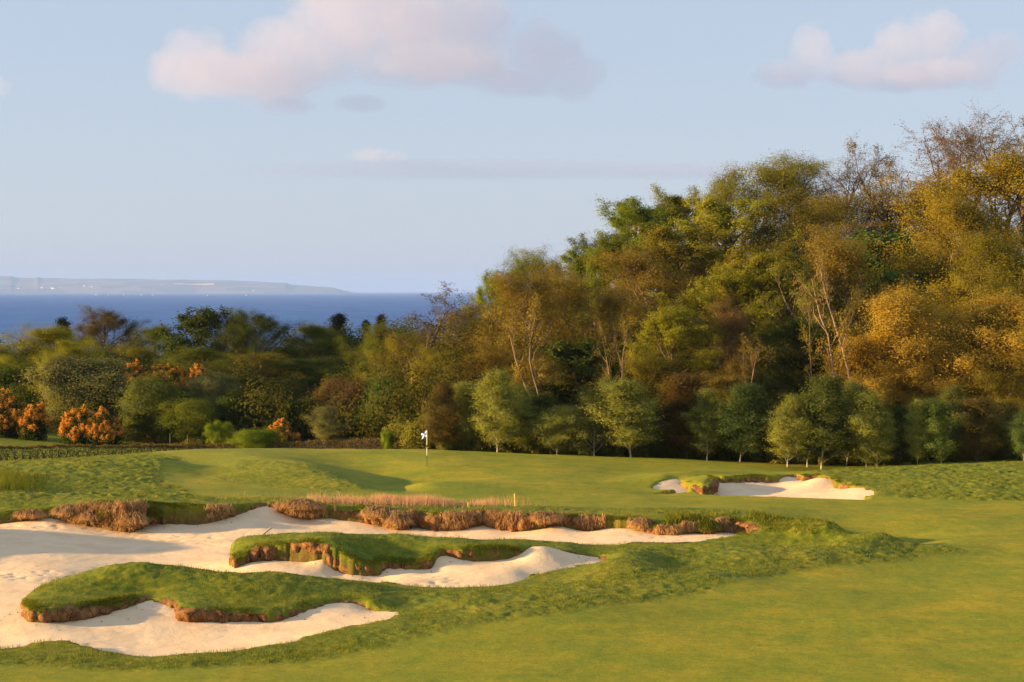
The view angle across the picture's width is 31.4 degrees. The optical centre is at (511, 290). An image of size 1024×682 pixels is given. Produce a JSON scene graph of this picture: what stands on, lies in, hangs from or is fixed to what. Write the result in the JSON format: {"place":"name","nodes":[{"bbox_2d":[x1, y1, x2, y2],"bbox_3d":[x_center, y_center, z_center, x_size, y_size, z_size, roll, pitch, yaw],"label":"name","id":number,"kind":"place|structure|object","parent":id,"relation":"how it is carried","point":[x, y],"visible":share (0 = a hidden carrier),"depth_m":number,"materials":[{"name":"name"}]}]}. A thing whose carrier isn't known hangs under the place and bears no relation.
{"place":"outdoors","nodes":[
{"label":"outdoors","id":0,"kind":"place"},
{"bbox_2d":[0,276,354,292],"bbox_3d":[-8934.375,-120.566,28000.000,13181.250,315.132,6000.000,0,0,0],"label":"hills","id":1,"kind":"structure","parent":0,"point":[10,284],"depth_m":25958.58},
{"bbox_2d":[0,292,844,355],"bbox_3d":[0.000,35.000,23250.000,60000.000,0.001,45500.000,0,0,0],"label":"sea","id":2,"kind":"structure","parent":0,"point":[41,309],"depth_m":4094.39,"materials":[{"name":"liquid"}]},
{"bbox_2d":[0,393,1023,681],"bbox_3d":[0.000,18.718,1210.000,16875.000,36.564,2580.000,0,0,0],"label":"ground","id":3,"kind":"structure","parent":0,"point":[940,615],"depth_m":61.15,"materials":[{"name":"plant"}]},
{"bbox_2d":[0,380,28,437],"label":"gorse bush","id":4,"kind":"object","parent":3,"relation":"on","point":[10,411],"visible":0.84,"depth_m":138.06,"materials":[{"name":"orange plant"}]},
{"bbox_2d":[0,358,48,407],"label":"shrub","id":5,"kind":"object","parent":3,"relation":"on","point":[13,371],"visible":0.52,"depth_m":152.03,"materials":[{"name":"green plant"}]},
{"bbox_2d":[14,389,50,440],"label":"gorse bush","id":6,"kind":"object","parent":3,"relation":"on","point":[32,423],"visible":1,"depth_m":137.50,"materials":[{"name":"orange plant"}]},
{"bbox_2d":[0,321,101,408],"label":"tree","id":7,"kind":"object","parent":3,"relation":"on","point":[46,336],"visible":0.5,"depth_m":157.34,"materials":[{"name":"green plant"}]},
{"bbox_2d":[23,334,108,409],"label":"tree","id":8,"kind":"object","parent":3,"relation":"on","point":[74,348],"visible":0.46,"depth_m":149.23,"materials":[{"name":"green plant"}]},
{"bbox_2d":[9,345,135,422],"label":"shrub","id":9,"kind":"object","parent":3,"relation":"on","point":[104,374],"visible":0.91,"depth_m":146.81,"materials":[{"name":"green plant"}]},
{"bbox_2d":[58,398,96,444],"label":"gorse bush","id":10,"kind":"object","parent":3,"relation":"on","point":[72,428],"visible":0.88,"depth_m":136.29,"materials":[{"name":"orange plant"}]},
{"bbox_2d":[0,442,195,460],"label":"hedge","id":11,"kind":"object","parent":3,"relation":"on","point":[105,446],"visible":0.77,"depth_m":117.09,"materials":[{"name":"green plant"}]},
{"bbox_2d":[81,405,124,445],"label":"gorse bush","id":12,"kind":"object","parent":3,"relation":"on","point":[103,427],"visible":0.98,"depth_m":135.88,"materials":[{"name":"orange plant"}]},
{"bbox_2d":[69,301,151,360],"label":"tree","id":13,"kind":"object","parent":3,"relation":"on","point":[95,328],"visible":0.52,"depth_m":204.50,"materials":[{"name":"green plant"}]},
{"bbox_2d":[108,367,203,443],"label":"shrub","id":14,"kind":"object","parent":3,"relation":"on","point":[150,391],"visible":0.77,"depth_m":140.76,"materials":[{"name":"green plant"}]},
{"bbox_2d":[147,397,225,447],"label":"shrub","id":15,"kind":"object","parent":3,"relation":"on","point":[191,417],"visible":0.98,"depth_m":136.71,"materials":[{"name":"green plant"}]},
{"bbox_2d":[150,304,232,371],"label":"tree","id":16,"kind":"object","parent":3,"relation":"on","point":[197,324],"visible":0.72,"depth_m":191.62,"materials":[{"name":"green plant"}]},
{"bbox_2d":[152,339,239,381],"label":"tree","id":17,"kind":"object","parent":3,"relation":"on","point":[198,354],"visible":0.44,"depth_m":167.26,"materials":[{"name":"green plant"}]},
{"bbox_2d":[0,315,419,376],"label":"thicket","id":18,"kind":"object","parent":3,"relation":"on","point":[355,343],"visible":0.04,"depth_m":193.04,"materials":[{"name":"green plant"}]},
{"bbox_2d":[181,369,249,409],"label":"shrub","id":19,"kind":"object","parent":3,"relation":"on","point":[209,385],"visible":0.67,"depth_m":148.60,"materials":[{"name":"green plant"}]},
{"bbox_2d":[208,386,269,437],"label":"shrub","id":20,"kind":"object","parent":3,"relation":"on","point":[224,405],"visible":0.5,"depth_m":140.12,"materials":[{"name":"green plant"}]},
{"bbox_2d":[207,350,295,389],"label":"tree","id":21,"kind":"object","parent":3,"relation":"on","point":[256,364],"visible":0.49,"depth_m":164.34,"materials":[{"name":"green plant"}]},
{"bbox_2d":[209,305,304,381],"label":"tree","id":22,"kind":"object","parent":3,"relation":"on","point":[261,322],"visible":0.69,"depth_m":187.16,"materials":[{"name":"green plant"}]},
{"bbox_2d":[224,428,293,447],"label":"shrub","id":23,"kind":"object","parent":3,"relation":"on","point":[251,438],"visible":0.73,"depth_m":119.37,"materials":[{"name":"green plant"}]},
{"bbox_2d":[237,353,354,404],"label":"tree","id":24,"kind":"object","parent":3,"relation":"on","point":[303,368],"visible":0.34,"depth_m":166.78,"materials":[{"name":"green plant"}]},
{"bbox_2d":[194,437,430,448],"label":"hedge","id":25,"kind":"object","parent":3,"relation":"on","point":[292,443],"visible":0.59,"depth_m":118.52,"materials":[{"name":"green plant"}]},
{"bbox_2d":[272,319,353,377],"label":"tree","id":26,"kind":"object","parent":3,"relation":"on","point":[312,332],"visible":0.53,"depth_m":190.82,"materials":[{"name":"green plant"}]},
{"bbox_2d":[295,401,356,444],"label":"shrub","id":27,"kind":"object","parent":3,"relation":"on","point":[327,413],"visible":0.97,"depth_m":126.53,"materials":[{"name":"green plant"}]},
{"bbox_2d":[305,374,372,435],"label":"shrub","id":28,"kind":"object","parent":3,"relation":"on","point":[353,387],"visible":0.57,"depth_m":138.75,"materials":[{"name":"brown plant"}]},
{"bbox_2d":[0,506,734,655],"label":"bunker sand","id":29,"kind":"structure","parent":3,"relation":"on","point":[35,553],"depth_m":65.04,"materials":[{"name":"sand"}]},
{"bbox_2d":[332,321,417,382],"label":"tree","id":30,"kind":"object","parent":3,"relation":"on","point":[371,343],"visible":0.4,"depth_m":157.43,"materials":[{"name":"green plant"}]},
{"bbox_2d":[0,502,759,622],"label":"bunker bank","id":31,"kind":"structure","parent":3,"relation":"on","point":[67,613],"depth_m":65.25,"materials":[{"name":"plant"}]},
{"bbox_2d":[16,499,730,534],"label":"dry grass","id":32,"kind":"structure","parent":31,"relation":"on","point":[666,528],"depth_m":75.77,"materials":[{"name":"plant"}]},
{"bbox_2d":[218,490,568,508],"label":"fescue","id":33,"kind":"object","parent":3,"relation":"on","point":[396,500],"visible":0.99,"depth_m":78.94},
{"bbox_2d":[350,329,441,385],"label":"tree","id":34,"kind":"object","parent":3,"relation":"on","point":[399,350],"visible":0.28,"depth_m":148.76,"materials":[{"name":"green plant"}]},
{"bbox_2d":[365,281,483,383],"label":"tree","id":35,"kind":"object","parent":3,"relation":"on","point":[430,333],"visible":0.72,"depth_m":141.89,"materials":[{"name":"green plant"}]},
{"bbox_2d":[383,345,480,396],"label":"tree","id":36,"kind":"object","parent":3,"relation":"on","point":[422,370],"visible":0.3,"depth_m":135.97,"materials":[{"name":"green plant"}]},
{"bbox_2d":[415,380,465,446],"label":"shrub","id":37,"kind":"object","parent":3,"relation":"on","point":[443,394],"visible":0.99,"depth_m":114.81,"materials":[{"name":"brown plant"}]},
{"bbox_2d":[402,301,505,384],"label":"tree","id":38,"kind":"object","parent":3,"relation":"on","point":[464,324],"visible":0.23,"depth_m":144.21,"materials":[{"name":"green plant"}]},
{"bbox_2d":[446,379,483,448],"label":"birch tree","id":39,"kind":"object","parent":3,"relation":"on","point":[468,433],"visible":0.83,"depth_m":116.02,"materials":[{"name":"green plant"}]},
{"bbox_2d":[428,342,529,391],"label":"tree","id":40,"kind":"object","parent":3,"relation":"on","point":[496,353],"visible":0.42,"depth_m":129.09,"materials":[{"name":"green plant"}]},
{"bbox_2d":[461,365,533,451],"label":"birch tree","id":41,"kind":"object","parent":3,"relation":"on","point":[497,391],"visible":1,"depth_m":112.99,"materials":[{"name":"green plant"}]},
{"bbox_2d":[440,277,567,379],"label":"tree","id":42,"kind":"object","parent":3,"relation":"on","point":[490,336],"visible":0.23,"depth_m":141.49,"materials":[{"name":"green plant"}]},
{"bbox_2d":[472,378,545,451],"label":"shrub","id":43,"kind":"object","parent":3,"relation":"on","point":[528,415],"visible":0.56,"depth_m":115.21,"materials":[{"name":"green plant"}]},
{"bbox_2d":[478,292,559,400],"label":"tree","id":44,"kind":"object","parent":3,"relation":"on","point":[519,371],"visible":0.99,"depth_m":123.00,"materials":[{"name":"green plant"}]},
{"bbox_2d":[37,230,1020,444],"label":"woodland understorey","id":45,"kind":"object","parent":3,"relation":"on","point":[273,397],"visible":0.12,"depth_m":136.42,"materials":[{"name":"green plant"}]},
{"bbox_2d":[462,261,602,401],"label":"tree","id":46,"kind":"object","parent":3,"relation":"on","point":[525,297],"visible":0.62,"depth_m":134.73,"materials":[{"name":"green plant"}]},
{"bbox_2d":[484,348,582,406],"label":"tree","id":47,"kind":"object","parent":3,"relation":"on","point":[529,383],"visible":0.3,"depth_m":126.55,"materials":[{"name":"brown plant"}]},
{"bbox_2d":[528,404,592,454],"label":"birch tree","id":48,"kind":"object","parent":3,"relation":"on","point":[557,441],"visible":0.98,"depth_m":113.08,"materials":[{"name":"green plant"}]},
{"bbox_2d":[523,253,619,365],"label":"tree","id":49,"kind":"object","parent":3,"relation":"on","point":[567,295],"visible":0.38,"depth_m":145.11,"materials":[{"name":"green plant"}]},
{"bbox_2d":[534,335,625,412],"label":"tree","id":50,"kind":"object","parent":3,"relation":"on","point":[584,360],"visible":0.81,"depth_m":130.00,"materials":[{"name":"green plant"}]},
{"bbox_2d":[545,233,640,335],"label":"tree","id":51,"kind":"object","parent":3,"relation":"on","point":[609,245],"visible":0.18,"depth_m":170.76,"materials":[{"name":"green plant"}]},
{"bbox_2d":[562,385,624,455],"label":"birch tree","id":52,"kind":"object","parent":3,"relation":"on","point":[590,397],"visible":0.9,"depth_m":113.17,"materials":[{"name":"green plant"}]},
{"bbox_2d":[552,243,653,345],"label":"tree","id":53,"kind":"object","parent":3,"relation":"on","point":[584,266],"visible":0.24,"depth_m":158.53,"materials":[{"name":"green plant"}]},
{"bbox_2d":[550,273,659,393],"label":"tree","id":54,"kind":"object","parent":3,"relation":"on","point":[610,303],"visible":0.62,"depth_m":136.96,"materials":[{"name":"green plant"}]},
{"bbox_2d":[574,376,668,456],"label":"birch tree","id":55,"kind":"object","parent":3,"relation":"on","point":[629,429],"visible":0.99,"depth_m":112.20,"materials":[{"name":"green plant"}]},
{"bbox_2d":[585,346,697,408],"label":"tree","id":56,"kind":"object","parent":3,"relation":"on","point":[656,375],"visible":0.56,"depth_m":126.08,"materials":[{"name":"green plant"}]},
{"bbox_2d":[583,195,704,302],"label":"tree","id":57,"kind":"object","parent":3,"relation":"on","point":[622,224],"visible":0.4,"depth_m":178.11,"materials":[{"name":"green plant"}]},
{"bbox_2d":[576,243,718,349],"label":"tree","id":58,"kind":"object","parent":3,"relation":"on","point":[647,281],"visible":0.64,"depth_m":151.79,"materials":[{"name":"green plant"}]},
{"bbox_2d":[599,299,731,400],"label":"tree","id":59,"kind":"object","parent":3,"relation":"on","point":[672,328],"visible":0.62,"depth_m":128.07,"materials":[{"name":"green plant"}]},
{"bbox_2d":[618,181,719,305],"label":"tree","id":60,"kind":"object","parent":3,"relation":"on","point":[678,210],"visible":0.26,"depth_m":179.89,"materials":[{"name":"green plant"}]},
{"bbox_2d":[644,366,731,458],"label":"birch tree","id":61,"kind":"object","parent":3,"relation":"on","point":[682,401],"visible":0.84,"depth_m":114.60,"materials":[{"name":"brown plant"}]},
{"bbox_2d":[609,221,783,325],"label":"tree","id":62,"kind":"object","parent":3,"relation":"on","point":[668,242],"visible":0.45,"depth_m":156.29,"materials":[{"name":"green plant"}]},
{"bbox_2d":[381,390,1022,465],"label":"undergrowth","id":63,"kind":"object","parent":3,"relation":"on","point":[405,431],"visible":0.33,"depth_m":115.58,"materials":[{"name":"green plant"}]},
{"bbox_2d":[677,386,732,460],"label":"birch tree","id":64,"kind":"object","parent":3,"relation":"on","point":[706,409],"visible":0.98,"depth_m":112.89,"materials":[{"name":"green plant"}]},
{"bbox_2d":[636,262,785,386],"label":"tree","id":65,"kind":"object","parent":3,"relation":"on","point":[731,282],"visible":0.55,"depth_m":137.90,"materials":[{"name":"green plant"}]},
{"bbox_2d":[679,359,776,412],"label":"tree","id":66,"kind":"object","parent":3,"relation":"on","point":[736,375],"visible":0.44,"depth_m":123.27,"materials":[{"name":"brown plant"}]},
{"bbox_2d":[689,159,773,277],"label":"tree","id":67,"kind":"object","parent":3,"relation":"on","point":[722,186],"visible":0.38,"depth_m":183.92,"materials":[{"name":"green plant"}]},
{"bbox_2d":[687,294,784,404],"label":"tree","id":68,"kind":"object","parent":3,"relation":"on","point":[728,318],"visible":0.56,"depth_m":129.19,"materials":[{"name":"green plant"}]},
{"bbox_2d":[711,380,785,461],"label":"birch tree","id":69,"kind":"object","parent":3,"relation":"on","point":[745,403],"visible":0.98,"depth_m":111.73,"materials":[{"name":"green plant"}]},
{"bbox_2d":[663,185,834,314],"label":"tree","id":70,"kind":"object","parent":3,"relation":"on","point":[719,218],"visible":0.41,"depth_m":159.06,"materials":[{"name":"green plant"}]},
{"bbox_2d":[662,507,852,536],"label":"lush tufts","id":71,"kind":"object","parent":3,"relation":"on","point":[676,517],"visible":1,"depth_m":74.45,"materials":[{"name":"green plant"}]},
{"bbox_2d":[700,327,818,415],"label":"tree","id":72,"kind":"object","parent":3,"relation":"on","point":[776,393],"visible":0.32,"depth_m":128.80,"materials":[{"name":"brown plant"}]},
{"bbox_2d":[682,149,843,265],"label":"tree","id":73,"kind":"object","parent":3,"relation":"on","point":[762,171],"visible":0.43,"depth_m":186.68,"materials":[{"name":"green plant"}]},
{"bbox_2d":[653,476,873,499],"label":"bunker sand","id":74,"kind":"structure","parent":3,"relation":"on","point":[792,487],"depth_m":93.34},
{"bbox_2d":[701,237,834,372],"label":"tree","id":75,"kind":"object","parent":3,"relation":"on","point":[765,259],"visible":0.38,"depth_m":139.82,"materials":[{"name":"green plant"}]},
{"bbox_2d":[738,308,842,414],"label":"tree","id":76,"kind":"object","parent":3,"relation":"on","point":[790,332],"visible":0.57,"depth_m":129.01,"materials":[{"name":"green plant"}]},
{"bbox_2d":[763,390,820,466],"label":"birch tree","id":77,"kind":"object","parent":3,"relation":"on","point":[790,412],"visible":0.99,"depth_m":108.74,"materials":[{"name":"green plant"}]},
{"bbox_2d":[721,180,876,321],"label":"tree","id":78,"kind":"object","parent":3,"relation":"on","point":[802,211],"visible":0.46,"depth_m":158.16,"materials":[{"name":"green plant"}]},
{"bbox_2d":[738,148,876,266],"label":"tree","id":79,"kind":"object","parent":3,"relation":"on","point":[817,192],"visible":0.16,"depth_m":189.93,"materials":[{"name":"green plant"}]},
{"bbox_2d":[748,261,867,369],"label":"tree","id":80,"kind":"object","parent":3,"relation":"on","point":[794,301],"visible":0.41,"depth_m":135.47,"materials":[{"name":"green plant"}]},
{"bbox_2d":[779,370,857,468],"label":"birch tree","id":81,"kind":"object","parent":3,"relation":"on","point":[828,391],"visible":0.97,"depth_m":108.81,"materials":[{"name":"green plant"}]},
{"bbox_2d":[789,238,858,380],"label":"tree","id":82,"kind":"object","parent":3,"relation":"on","point":[825,294],"visible":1,"depth_m":123.20,"materials":[{"name":"brown plant"}]},
{"bbox_2d":[795,275,870,425],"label":"tree","id":83,"kind":"object","parent":3,"relation":"on","point":[856,303],"visible":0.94,"depth_m":124.38,"materials":[{"name":"brown plant"}]},
{"bbox_2d":[773,139,902,241],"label":"tree","id":84,"kind":"object","parent":3,"relation":"on","point":[844,174],"visible":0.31,"depth_m":194.22,"materials":[{"name":"green plant"}]},
{"bbox_2d":[776,190,900,292],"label":"tree","id":85,"kind":"object","parent":3,"relation":"on","point":[858,224],"visible":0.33,"depth_m":177.17,"materials":[{"name":"green plant"}]},
{"bbox_2d":[782,210,903,378],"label":"tree","id":86,"kind":"object","parent":3,"relation":"on","point":[839,266],"visible":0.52,"depth_m":139.16,"materials":[{"name":"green plant"}]},
{"bbox_2d":[837,386,898,467],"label":"birch tree","id":87,"kind":"object","parent":3,"relation":"on","point":[869,401],"visible":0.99,"depth_m":108.54,"materials":[{"name":"green plant"}]},
{"bbox_2d":[790,176,962,268],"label":"tree","id":88,"kind":"object","parent":3,"relation":"on","point":[884,209],"visible":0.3,"depth_m":179.43,"materials":[{"name":"green plant"}]},
{"bbox_2d":[851,408,901,466],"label":"birch tree","id":89,"kind":"object","parent":3,"relation":"on","point":[886,449],"visible":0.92,"depth_m":108.61,"materials":[{"name":"green plant"}]},
{"bbox_2d":[838,130,923,239],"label":"tree","id":90,"kind":"object","parent":3,"relation":"on","point":[874,165],"visible":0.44,"depth_m":192.41,"materials":[{"name":"brown plant"}]},
{"bbox_2d":[844,267,935,339],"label":"tree","id":91,"kind":"object","parent":3,"relation":"on","point":[888,279],"visible":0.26,"depth_m":140.35,"materials":[{"name":"green plant"}]},
{"bbox_2d":[808,326,988,418],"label":"tree","id":92,"kind":"object","parent":3,"relation":"on","point":[898,375],"visible":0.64,"depth_m":124.48,"materials":[{"name":"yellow plant"}]},
{"bbox_2d":[844,225,955,330],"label":"tree","id":93,"kind":"object","parent":3,"relation":"on","point":[889,237],"visible":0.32,"depth_m":150.88,"materials":[{"name":"green plant"}]},
{"bbox_2d":[886,402,913,463],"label":"birch tree","id":94,"kind":"object","parent":3,"relation":"on","point":[899,413],"visible":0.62,"depth_m":111.79,"materials":[{"name":"green plant"}]},
{"bbox_2d":[899,394,936,464],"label":"birch tree","id":95,"kind":"object","parent":3,"relation":"on","point":[916,421],"visible":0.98,"depth_m":108.87,"materials":[{"name":"green plant"}]},
{"bbox_2d":[822,132,1023,307],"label":"tree","id":96,"kind":"object","parent":3,"relation":"on","point":[1005,182],"visible":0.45,"depth_m":144.71,"materials":[{"name":"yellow plant"}]},
{"bbox_2d":[848,175,1023,330],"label":"tree","id":97,"kind":"object","parent":3,"relation":"on","point":[961,215],"visible":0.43,"depth_m":139.67,"materials":[{"name":"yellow plant"}]},
{"bbox_2d":[851,278,1023,416],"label":"tree","id":98,"kind":"object","parent":3,"relation":"on","point":[896,316],"visible":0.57,"depth_m":124.29,"materials":[{"name":"yellow plant"}]},
{"bbox_2d":[899,394,975,462],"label":"birch tree","id":99,"kind":"object","parent":3,"relation":"on","point":[940,411],"visible":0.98,"depth_m":108.58,"materials":[{"name":"green plant"}]},
{"bbox_2d":[868,118,1009,246],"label":"tree","id":100,"kind":"object","parent":3,"relation":"on","point":[950,154],"visible":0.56,"depth_m":193.51,"materials":[{"name":"brown plant"}]},
{"bbox_2d":[894,228,1023,378],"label":"tree","id":101,"kind":"object","parent":3,"relation":"on","point":[989,257],"visible":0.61,"depth_m":133.86,"materials":[{"name":"yellow plant"}]},
{"bbox_2d":[909,97,1023,235],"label":"tree","id":102,"kind":"object","parent":3,"relation":"on","point":[991,141],"visible":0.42,"depth_m":195.66,"materials":[{"name":"brown plant"}]},
{"bbox_2d":[923,288,1023,408],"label":"tree","id":103,"kind":"object","parent":3,"relation":"on","point":[1006,322],"visible":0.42,"depth_m":124.29,"materials":[{"name":"brown plant"}]},
{"bbox_2d":[938,390,1011,461],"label":"birch tree","id":104,"kind":"object","parent":3,"relation":"on","point":[981,428],"visible":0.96,"depth_m":109.25,"materials":[{"name":"green plant"}]},
{"bbox_2d":[955,357,1023,414],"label":"tree","id":105,"kind":"object","parent":3,"relation":"on","point":[994,385],"visible":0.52,"depth_m":122.74,"materials":[{"name":"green plant"}]},
{"bbox_2d":[977,395,1023,459],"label":"birch tree","id":106,"kind":"object","parent":3,"relation":"on","point":[1010,410],"visible":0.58,"depth_m":112.62,"materials":[{"name":"green plant"}]},
{"bbox_2d":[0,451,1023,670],"bbox_3d":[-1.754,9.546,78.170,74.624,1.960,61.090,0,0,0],"label":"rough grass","id":107,"kind":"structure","parent":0,"point":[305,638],"depth_m":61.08,"materials":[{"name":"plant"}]},
{"bbox_2d":[0,0,1023,291],"label":"sky","id":108,"kind":"structure","parent":0,"point":[346,145],"materials":[{"name":"blue"}]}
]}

